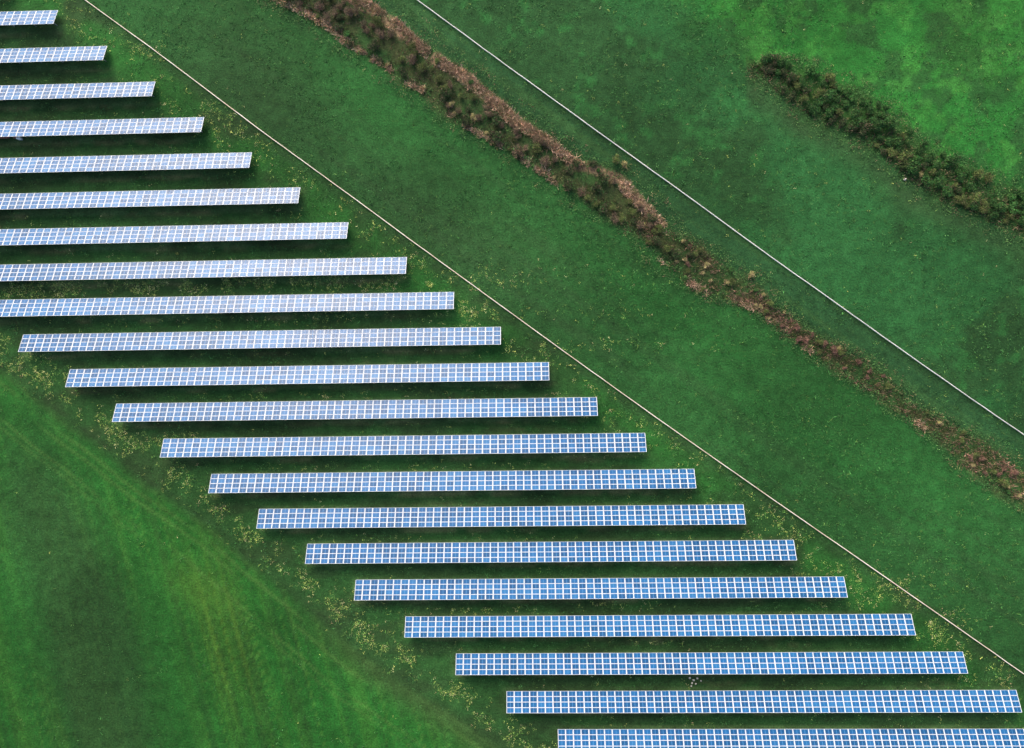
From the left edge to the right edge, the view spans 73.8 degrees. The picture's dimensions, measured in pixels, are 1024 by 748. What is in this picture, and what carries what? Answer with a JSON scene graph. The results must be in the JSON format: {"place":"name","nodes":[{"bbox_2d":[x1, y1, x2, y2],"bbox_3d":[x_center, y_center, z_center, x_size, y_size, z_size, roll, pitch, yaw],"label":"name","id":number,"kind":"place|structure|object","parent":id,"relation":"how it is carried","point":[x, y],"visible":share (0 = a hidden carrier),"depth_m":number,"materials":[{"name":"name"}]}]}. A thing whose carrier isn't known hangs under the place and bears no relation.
{"place":"outdoors","nodes":[
{"label":"outdoors","id":0,"kind":"place"},
{"bbox_2d":[0,0,1023,747],"bbox_3d":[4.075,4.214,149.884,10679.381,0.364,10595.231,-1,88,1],"label":"ground","id":1,"kind":"structure","parent":0,"point":[340,686],"depth_m":150.18,"materials":[{"name":"green plant"}]},
{"bbox_2d":[0,10,57,26],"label":"solar array","id":2,"kind":"object","parent":1,"relation":"on","point":[12,18],"visible":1,"depth_m":153.59,"materials":[{"name":"glass"}]},
{"bbox_2d":[0,46,106,62],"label":"solar array","id":3,"kind":"object","parent":1,"relation":"on","point":[62,54],"visible":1,"depth_m":153.18,"materials":[{"name":"glass"}]},
{"bbox_2d":[0,82,154,100],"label":"solar array","id":4,"kind":"object","parent":1,"relation":"on","point":[80,90],"visible":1,"depth_m":152.78,"materials":[{"name":"glass"}]},
{"bbox_2d":[0,117,203,136],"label":"solar array","id":5,"kind":"object","parent":1,"relation":"on","point":[104,126],"visible":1,"depth_m":152.39,"materials":[{"name":"glass"}]},
{"bbox_2d":[0,152,251,172],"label":"solar array","id":6,"kind":"object","parent":1,"relation":"on","point":[126,162],"visible":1,"depth_m":152.01,"materials":[{"name":"glass"}]},
{"bbox_2d":[0,187,299,208],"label":"solar array","id":7,"kind":"object","parent":1,"relation":"on","point":[150,198],"visible":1,"depth_m":151.63,"materials":[{"name":"glass"}]},
{"bbox_2d":[0,222,347,244],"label":"solar array","id":8,"kind":"object","parent":1,"relation":"on","point":[193,233],"visible":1,"depth_m":151.26,"materials":[{"name":"glass"}]},
{"bbox_2d":[0,257,406,280],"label":"solar array","id":9,"kind":"object","parent":1,"relation":"on","point":[195,269],"visible":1,"depth_m":150.86,"materials":[{"name":"glass"}]},
{"bbox_2d":[0,292,453,316],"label":"solar array","id":10,"kind":"object","parent":1,"relation":"on","point":[188,304],"visible":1,"depth_m":150.50,"materials":[{"name":"glass"}]},
{"bbox_2d":[18,327,500,351],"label":"solar array","id":11,"kind":"object","parent":1,"relation":"on","point":[234,340],"visible":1,"depth_m":150.07,"materials":[{"name":"glass"}]},
{"bbox_2d":[65,362,548,386],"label":"solar array","id":12,"kind":"object","parent":1,"relation":"on","point":[257,375],"visible":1,"depth_m":149.57,"materials":[{"name":"glass"}]},
{"bbox_2d":[313,0,325,11],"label":"shrub","id":13,"kind":"object","parent":1,"relation":"on","point":[319,5],"visible":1,"depth_m":152.29,"materials":[{"name":"brown plant"}]},
{"bbox_2d":[322,11,331,22],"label":"shrub","id":14,"kind":"object","parent":1,"relation":"on","point":[326,17],"visible":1,"depth_m":152.50,"materials":[{"name":"brown plant"}]},
{"bbox_2d":[343,5,354,19],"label":"shrub","id":15,"kind":"object","parent":1,"relation":"on","point":[347,9],"visible":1,"depth_m":151.74,"materials":[{"name":"brown plant"}]},
{"bbox_2d":[112,397,597,421],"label":"solar array","id":16,"kind":"object","parent":1,"relation":"on","point":[370,409],"visible":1,"depth_m":149.08,"materials":[{"name":"glass"}]},
{"bbox_2d":[363,38,378,50],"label":"shrub","id":17,"kind":"object","parent":1,"relation":"on","point":[374,45],"visible":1,"depth_m":151.73,"materials":[{"name":"green plant"}]},
{"bbox_2d":[368,15,382,25],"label":"shrub","id":18,"kind":"object","parent":1,"relation":"on","point":[378,21],"visible":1,"depth_m":151.48,"materials":[{"name":"green plant"}]},
{"bbox_2d":[374,25,387,38],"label":"shrub","id":19,"kind":"object","parent":1,"relation":"on","point":[378,32],"visible":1,"depth_m":151.63,"materials":[{"name":"brown plant"}]},
{"bbox_2d":[398,66,407,76],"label":"shrub","id":20,"kind":"object","parent":1,"relation":"on","point":[403,71],"visible":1,"depth_m":151.33,"materials":[{"name":"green plant"}]},
{"bbox_2d":[160,433,646,456],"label":"solar array","id":21,"kind":"object","parent":1,"relation":"on","point":[385,445],"visible":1,"depth_m":148.58,"materials":[{"name":"glass"}]},
{"bbox_2d":[405,52,416,64],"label":"shrub","id":22,"kind":"object","parent":1,"relation":"on","point":[412,57],"visible":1,"depth_m":150.92,"materials":[{"name":"brown plant"}]},
{"bbox_2d":[415,62,429,72],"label":"shrub","id":23,"kind":"object","parent":1,"relation":"on","point":[421,67],"visible":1,"depth_m":151.22,"materials":[{"name":"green plant"}]},
{"bbox_2d":[439,86,453,100],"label":"shrub","id":24,"kind":"object","parent":1,"relation":"on","point":[445,94],"visible":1,"depth_m":151.09,"materials":[{"name":"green plant"}]},
{"bbox_2d":[208,469,695,492],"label":"solar array","id":25,"kind":"object","parent":1,"relation":"on","point":[370,482],"visible":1,"depth_m":148.08,"materials":[{"name":"glass"}]},
{"bbox_2d":[459,113,469,125],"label":"shrub","id":26,"kind":"object","parent":1,"relation":"on","point":[464,119],"visible":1,"depth_m":150.26,"materials":[{"name":"green plant"}]},
{"bbox_2d":[486,130,502,143],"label":"shrub","id":27,"kind":"object","parent":1,"relation":"on","point":[495,136],"visible":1,"depth_m":150.17,"materials":[{"name":"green plant"}]},
{"bbox_2d":[491,111,506,126],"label":"shrub","id":28,"kind":"object","parent":1,"relation":"on","point":[494,118],"visible":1,"depth_m":150.49,"materials":[{"name":"green plant"}]},
{"bbox_2d":[256,504,745,528],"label":"solar array","id":29,"kind":"object","parent":1,"relation":"on","point":[471,516],"visible":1,"depth_m":147.58,"materials":[{"name":"glass"}]},
{"bbox_2d":[0,0,1022,747],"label":"weeds","id":30,"kind":"object","parent":1,"relation":"on","point":[406,396],"visible":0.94,"depth_m":150.82,"materials":[{"name":"green plant"}]},
{"bbox_2d":[0,0,1023,744],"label":"clover patches","id":31,"kind":"object","parent":1,"relation":"on","point":[528,336],"visible":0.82,"depth_m":150.05,"materials":[{"name":"green plant"}]},
{"bbox_2d":[512,145,526,158],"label":"shrub","id":32,"kind":"object","parent":1,"relation":"on","point":[518,150],"visible":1,"depth_m":149.81,"materials":[{"name":"brown plant"}]},
{"bbox_2d":[531,143,540,156],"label":"shrub","id":33,"kind":"object","parent":1,"relation":"on","point":[536,147],"visible":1,"depth_m":150.12,"materials":[{"name":"green plant"}]},
{"bbox_2d":[538,136,547,145],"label":"shrub","id":34,"kind":"object","parent":1,"relation":"on","point":[544,141],"visible":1,"depth_m":149.92,"materials":[{"name":"brown plant"}]},
{"bbox_2d":[538,155,550,166],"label":"shrub","id":35,"kind":"object","parent":1,"relation":"on","point":[544,160],"visible":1,"depth_m":149.94,"materials":[{"name":"brown plant"}]},
{"bbox_2d":[305,540,796,563],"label":"solar array","id":36,"kind":"object","parent":1,"relation":"on","point":[763,550],"visible":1,"depth_m":147.08,"materials":[{"name":"glass"}]},
{"bbox_2d":[85,0,1023,673],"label":"fence","id":37,"kind":"object","parent":1,"relation":"on","point":[557,346],"visible":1,"depth_m":149.63,"materials":[{"name":"grey metal"}]},
{"bbox_2d":[564,164,573,174],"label":"shrub","id":38,"kind":"object","parent":1,"relation":"on","point":[569,169],"visible":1,"depth_m":150.35,"materials":[{"name":"green plant"}]},
{"bbox_2d":[564,178,575,193],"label":"shrub","id":39,"kind":"object","parent":1,"relation":"on","point":[567,185],"visible":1,"depth_m":149.52,"materials":[{"name":"green plant"}]},
{"bbox_2d":[577,186,586,197],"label":"shrub","id":40,"kind":"object","parent":1,"relation":"on","point":[580,192],"visible":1,"depth_m":149.90,"materials":[{"name":"brown plant"}]},
{"bbox_2d":[591,181,602,193],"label":"shrub","id":41,"kind":"object","parent":1,"relation":"on","point":[596,185],"visible":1,"depth_m":149.70,"materials":[{"name":"green plant"}]},
{"bbox_2d":[354,577,847,599],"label":"solar array","id":42,"kind":"object","parent":1,"relation":"on","point":[728,587],"visible":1,"depth_m":146.58,"materials":[{"name":"glass"}]},
{"bbox_2d":[598,203,608,212],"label":"shrub","id":43,"kind":"object","parent":1,"relation":"on","point":[603,209],"visible":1,"depth_m":149.68,"materials":[{"name":"green plant"}]},
{"bbox_2d":[598,172,611,186],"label":"shrub","id":44,"kind":"object","parent":1,"relation":"on","point":[602,177],"visible":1,"depth_m":149.41,"materials":[{"name":"green plant"}]},
{"bbox_2d":[273,0,958,464],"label":"dry reeds","id":45,"kind":"object","parent":1,"relation":"on","point":[505,110],"visible":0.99,"depth_m":151.54,"materials":[{"name":"brown plant"}]},
{"bbox_2d":[612,154,621,165],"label":"shrub","id":46,"kind":"object","parent":1,"relation":"on","point":[616,159],"visible":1,"depth_m":149.48,"materials":[{"name":"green plant"}]},
{"bbox_2d":[248,0,1023,514],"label":"rank grass","id":47,"kind":"structure","parent":1,"relation":"on","point":[920,180],"depth_m":149.32,"materials":[{"name":"green plant"}]},
{"bbox_2d":[647,213,657,223],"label":"shrub","id":48,"kind":"object","parent":1,"relation":"on","point":[651,220],"visible":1,"depth_m":149.39,"materials":[{"name":"brown plant"}]},
{"bbox_2d":[287,0,1023,501],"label":"undergrowth","id":49,"kind":"object","parent":1,"relation":"on","point":[811,340],"visible":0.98,"depth_m":149.14,"materials":[{"name":"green plant"}]},
{"bbox_2d":[652,236,662,245],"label":"shrub","id":50,"kind":"object","parent":1,"relation":"on","point":[656,240],"visible":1,"depth_m":148.98,"materials":[{"name":"green plant"}]},
{"bbox_2d":[404,614,915,637],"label":"solar array","id":51,"kind":"object","parent":1,"relation":"on","point":[733,625],"visible":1,"depth_m":146.03,"materials":[{"name":"glass"}]},
{"bbox_2d":[669,247,684,258],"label":"shrub","id":52,"kind":"object","parent":1,"relation":"on","point":[673,253],"visible":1,"depth_m":148.71,"materials":[{"name":"green plant"}]},
{"bbox_2d":[455,652,967,674],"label":"solar array","id":53,"kind":"object","parent":1,"relation":"on","point":[839,663],"visible":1,"depth_m":145.52,"materials":[{"name":"glass"}]},
{"bbox_2d":[417,0,1023,434],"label":"fence","id":54,"kind":"object","parent":1,"relation":"on","point":[723,222],"visible":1,"depth_m":149.53,"materials":[{"name":"grey metal"}]},
{"bbox_2d":[507,690,1021,712],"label":"solar array","id":55,"kind":"object","parent":1,"relation":"on","point":[903,701],"visible":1,"depth_m":145.00,"materials":[{"name":"glass"}]},
{"bbox_2d":[761,53,772,65],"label":"shrub","id":56,"kind":"object","parent":1,"relation":"on","point":[767,58],"visible":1,"depth_m":149.08,"materials":[{"name":"green plant"}]},
{"bbox_2d":[761,63,772,73],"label":"shrub","id":57,"kind":"object","parent":1,"relation":"on","point":[765,69],"visible":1,"depth_m":149.67,"materials":[{"name":"green plant"}]},
{"bbox_2d":[770,50,780,65],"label":"shrub","id":58,"kind":"object","parent":1,"relation":"on","point":[775,61],"visible":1,"depth_m":149.31,"materials":[{"name":"green plant"}]},
{"bbox_2d":[777,56,787,66],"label":"shrub","id":59,"kind":"object","parent":1,"relation":"on","point":[782,61],"visible":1,"depth_m":149.15,"materials":[{"name":"green plant"}]},
{"bbox_2d":[779,83,788,94],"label":"shrub","id":60,"kind":"object","parent":1,"relation":"on","point":[784,89],"visible":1,"depth_m":149.25,"materials":[{"name":"green plant"}]},
{"bbox_2d":[558,729,1023,747],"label":"solar array","id":61,"kind":"object","parent":1,"relation":"on","point":[821,738],"visible":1,"depth_m":144.78,"materials":[{"name":"glass"}]},
{"bbox_2d":[786,72,797,82],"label":"shrub","id":62,"kind":"object","parent":1,"relation":"on","point":[790,78],"visible":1,"depth_m":149.26,"materials":[{"name":"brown plant"}]},
{"bbox_2d":[800,92,808,102],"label":"shrub","id":63,"kind":"object","parent":1,"relation":"on","point":[805,97],"visible":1,"depth_m":148.72,"materials":[{"name":"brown plant"}]},
{"bbox_2d":[801,86,812,94],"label":"shrub","id":64,"kind":"object","parent":1,"relation":"on","point":[805,90],"visible":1,"depth_m":148.96,"materials":[{"name":"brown plant"}]},
{"bbox_2d":[804,60,815,75],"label":"shrub","id":65,"kind":"object","parent":1,"relation":"on","point":[809,69],"visible":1,"depth_m":148.80,"materials":[{"name":"green plant"}]},
{"bbox_2d":[808,102,820,114],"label":"shrub","id":66,"kind":"object","parent":1,"relation":"on","point":[813,109],"visible":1,"depth_m":148.74,"materials":[{"name":"green plant"}]},
{"bbox_2d":[813,86,826,99],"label":"shrub","id":67,"kind":"object","parent":1,"relation":"on","point":[818,93],"visible":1,"depth_m":148.66,"materials":[{"name":"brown plant"}]},
{"bbox_2d":[817,90,833,102],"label":"shrub","id":68,"kind":"object","parent":1,"relation":"on","point":[823,97],"visible":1,"depth_m":148.51,"materials":[{"name":"green plant"}]},
{"bbox_2d":[824,107,833,118],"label":"shrub","id":69,"kind":"object","parent":1,"relation":"on","point":[829,114],"visible":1,"depth_m":148.59,"materials":[{"name":"green plant"}]},
{"bbox_2d":[822,72,835,81],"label":"shrub","id":70,"kind":"object","parent":1,"relation":"on","point":[829,77],"visible":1,"depth_m":148.41,"materials":[{"name":"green plant"}]},
{"bbox_2d":[637,206,1023,500],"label":"dead stems","id":71,"kind":"object","parent":1,"relation":"on","point":[791,321],"visible":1,"depth_m":148.59,"materials":[{"name":"brown plant"}]},
{"bbox_2d":[836,83,844,91],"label":"shrub","id":72,"kind":"object","parent":1,"relation":"on","point":[839,86],"visible":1,"depth_m":149.07,"materials":[{"name":"green plant"}]},
{"bbox_2d":[838,117,846,126],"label":"shrub","id":73,"kind":"object","parent":1,"relation":"on","point":[841,122],"visible":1,"depth_m":148.74,"materials":[{"name":"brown plant"}]},
{"bbox_2d":[846,123,857,132],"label":"shrub","id":74,"kind":"object","parent":1,"relation":"on","point":[851,128],"visible":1,"depth_m":148.44,"materials":[{"name":"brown plant"}]},
{"bbox_2d":[849,108,859,118],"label":"shrub","id":75,"kind":"object","parent":1,"relation":"on","point":[855,112],"visible":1,"depth_m":148.55,"materials":[{"name":"green plant"}]},
{"bbox_2d":[854,117,863,128],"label":"shrub","id":76,"kind":"object","parent":1,"relation":"on","point":[857,123],"visible":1,"depth_m":148.25,"materials":[{"name":"green plant"}]},
{"bbox_2d":[857,95,866,104],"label":"shrub","id":77,"kind":"object","parent":1,"relation":"on","point":[862,100],"visible":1,"depth_m":148.93,"materials":[{"name":"green plant"}]},
{"bbox_2d":[856,120,875,135],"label":"shrub","id":78,"kind":"object","parent":1,"relation":"on","point":[865,127],"visible":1,"depth_m":148.20,"materials":[{"name":"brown plant"}]},
{"bbox_2d":[872,118,885,131],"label":"shrub","id":79,"kind":"object","parent":1,"relation":"on","point":[879,125],"visible":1,"depth_m":147.87,"materials":[{"name":"green plant"}]},
{"bbox_2d":[877,111,885,118],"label":"shrub","id":80,"kind":"object","parent":1,"relation":"on","point":[882,114],"visible":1,"depth_m":148.60,"materials":[{"name":"green plant"}]},
{"bbox_2d":[885,137,893,146],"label":"shrub","id":81,"kind":"object","parent":1,"relation":"on","point":[890,141],"visible":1,"depth_m":148.36,"materials":[{"name":"green plant"}]},
{"bbox_2d":[883,116,899,130],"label":"shrub","id":82,"kind":"object","parent":1,"relation":"on","point":[890,124],"visible":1,"depth_m":147.77,"materials":[{"name":"green plant"}]},
{"bbox_2d":[886,147,898,158],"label":"shrub","id":83,"kind":"object","parent":1,"relation":"on","point":[892,150],"visible":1,"depth_m":148.21,"materials":[{"name":"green plant"}]},
{"bbox_2d":[893,136,903,146],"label":"shrub","id":84,"kind":"object","parent":1,"relation":"on","point":[898,140],"visible":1,"depth_m":148.10,"materials":[{"name":"green plant"}]},
{"bbox_2d":[898,146,911,167],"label":"shrub","id":85,"kind":"object","parent":1,"relation":"on","point":[904,156],"visible":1,"depth_m":147.25,"materials":[{"name":"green plant"}]},
{"bbox_2d":[905,159,921,174],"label":"shrub","id":86,"kind":"object","parent":1,"relation":"on","point":[913,164],"visible":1,"depth_m":147.50,"materials":[{"name":"green plant"}]},
{"bbox_2d":[921,176,934,186],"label":"shrub","id":87,"kind":"object","parent":1,"relation":"on","point":[926,179],"visible":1,"depth_m":147.45,"materials":[{"name":"green plant"}]},
{"bbox_2d":[933,160,941,169],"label":"shrub","id":88,"kind":"object","parent":1,"relation":"on","point":[937,164],"visible":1,"depth_m":147.96,"materials":[{"name":"green plant"}]},
{"bbox_2d":[934,175,944,189],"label":"shrub","id":89,"kind":"object","parent":1,"relation":"on","point":[939,184],"visible":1,"depth_m":147.62,"materials":[{"name":"green plant"}]},
{"bbox_2d":[941,158,951,167],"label":"shrub","id":90,"kind":"object","parent":1,"relation":"on","point":[945,162],"visible":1,"depth_m":148.07,"materials":[{"name":"green plant"}]},
{"bbox_2d":[942,186,953,196],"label":"shrub","id":91,"kind":"object","parent":1,"relation":"on","point":[946,190],"visible":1,"depth_m":147.34,"materials":[{"name":"green plant"}]},
{"bbox_2d":[949,154,960,165],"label":"shrub","id":92,"kind":"object","parent":1,"relation":"on","point":[953,160],"visible":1,"depth_m":147.35,"materials":[{"name":"green plant"}]},
{"bbox_2d":[951,194,968,204],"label":"shrub","id":93,"kind":"object","parent":1,"relation":"on","point":[961,199],"visible":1,"depth_m":147.35,"materials":[{"name":"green plant"}]},
{"bbox_2d":[956,171,966,181],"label":"shrub","id":94,"kind":"object","parent":1,"relation":"on","point":[960,178],"visible":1,"depth_m":147.62,"materials":[{"name":"green plant"}]},
{"bbox_2d":[962,166,971,174],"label":"shrub","id":95,"kind":"object","parent":1,"relation":"on","point":[966,170],"visible":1,"depth_m":147.91,"materials":[{"name":"green plant"}]},
{"bbox_2d":[965,183,975,191],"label":"shrub","id":96,"kind":"object","parent":1,"relation":"on","point":[968,186],"visible":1,"depth_m":147.50,"materials":[{"name":"green plant"}]},
{"bbox_2d":[968,201,979,210],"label":"shrub","id":97,"kind":"object","parent":1,"relation":"on","point":[975,206],"visible":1,"depth_m":147.40,"materials":[{"name":"green plant"}]},
{"bbox_2d":[968,189,982,204],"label":"shrub","id":98,"kind":"object","parent":1,"relation":"on","point":[975,197],"visible":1,"depth_m":146.98,"materials":[{"name":"green plant"}]},
{"bbox_2d":[972,169,984,177],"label":"shrub","id":99,"kind":"object","parent":1,"relation":"on","point":[976,173],"visible":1,"depth_m":147.08,"materials":[{"name":"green plant"}]},
{"bbox_2d":[978,204,989,213],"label":"shrub","id":100,"kind":"object","parent":1,"relation":"on","point":[982,210],"visible":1,"depth_m":147.17,"materials":[{"name":"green plant"}]},
{"bbox_2d":[984,171,993,182],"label":"shrub","id":101,"kind":"object","parent":1,"relation":"on","point":[988,177],"visible":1,"depth_m":147.47,"materials":[{"name":"green plant"}]},
{"bbox_2d":[988,211,998,219],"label":"shrub","id":102,"kind":"object","parent":1,"relation":"on","point":[994,214],"visible":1,"depth_m":147.10,"materials":[{"name":"green plant"}]},
{"bbox_2d":[995,202,1006,214],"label":"shrub","id":103,"kind":"object","parent":1,"relation":"on","point":[1001,207],"visible":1,"depth_m":147.01,"materials":[{"name":"green plant"}]},
{"bbox_2d":[998,477,1012,487],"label":"shrub","id":104,"kind":"object","parent":1,"relation":"on","point":[1003,482],"visible":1,"depth_m":145.55,"materials":[{"name":"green plant"}]},
{"bbox_2d":[1007,197,1018,214],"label":"shrub","id":105,"kind":"object","parent":1,"relation":"on","point":[1012,205],"visible":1,"depth_m":147.24,"materials":[{"name":"green plant"}]},
{"bbox_2d":[1012,186,1020,195],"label":"shrub","id":106,"kind":"object","parent":1,"relation":"on","point":[1015,191],"visible":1,"depth_m":147.40,"materials":[{"name":"green plant"}]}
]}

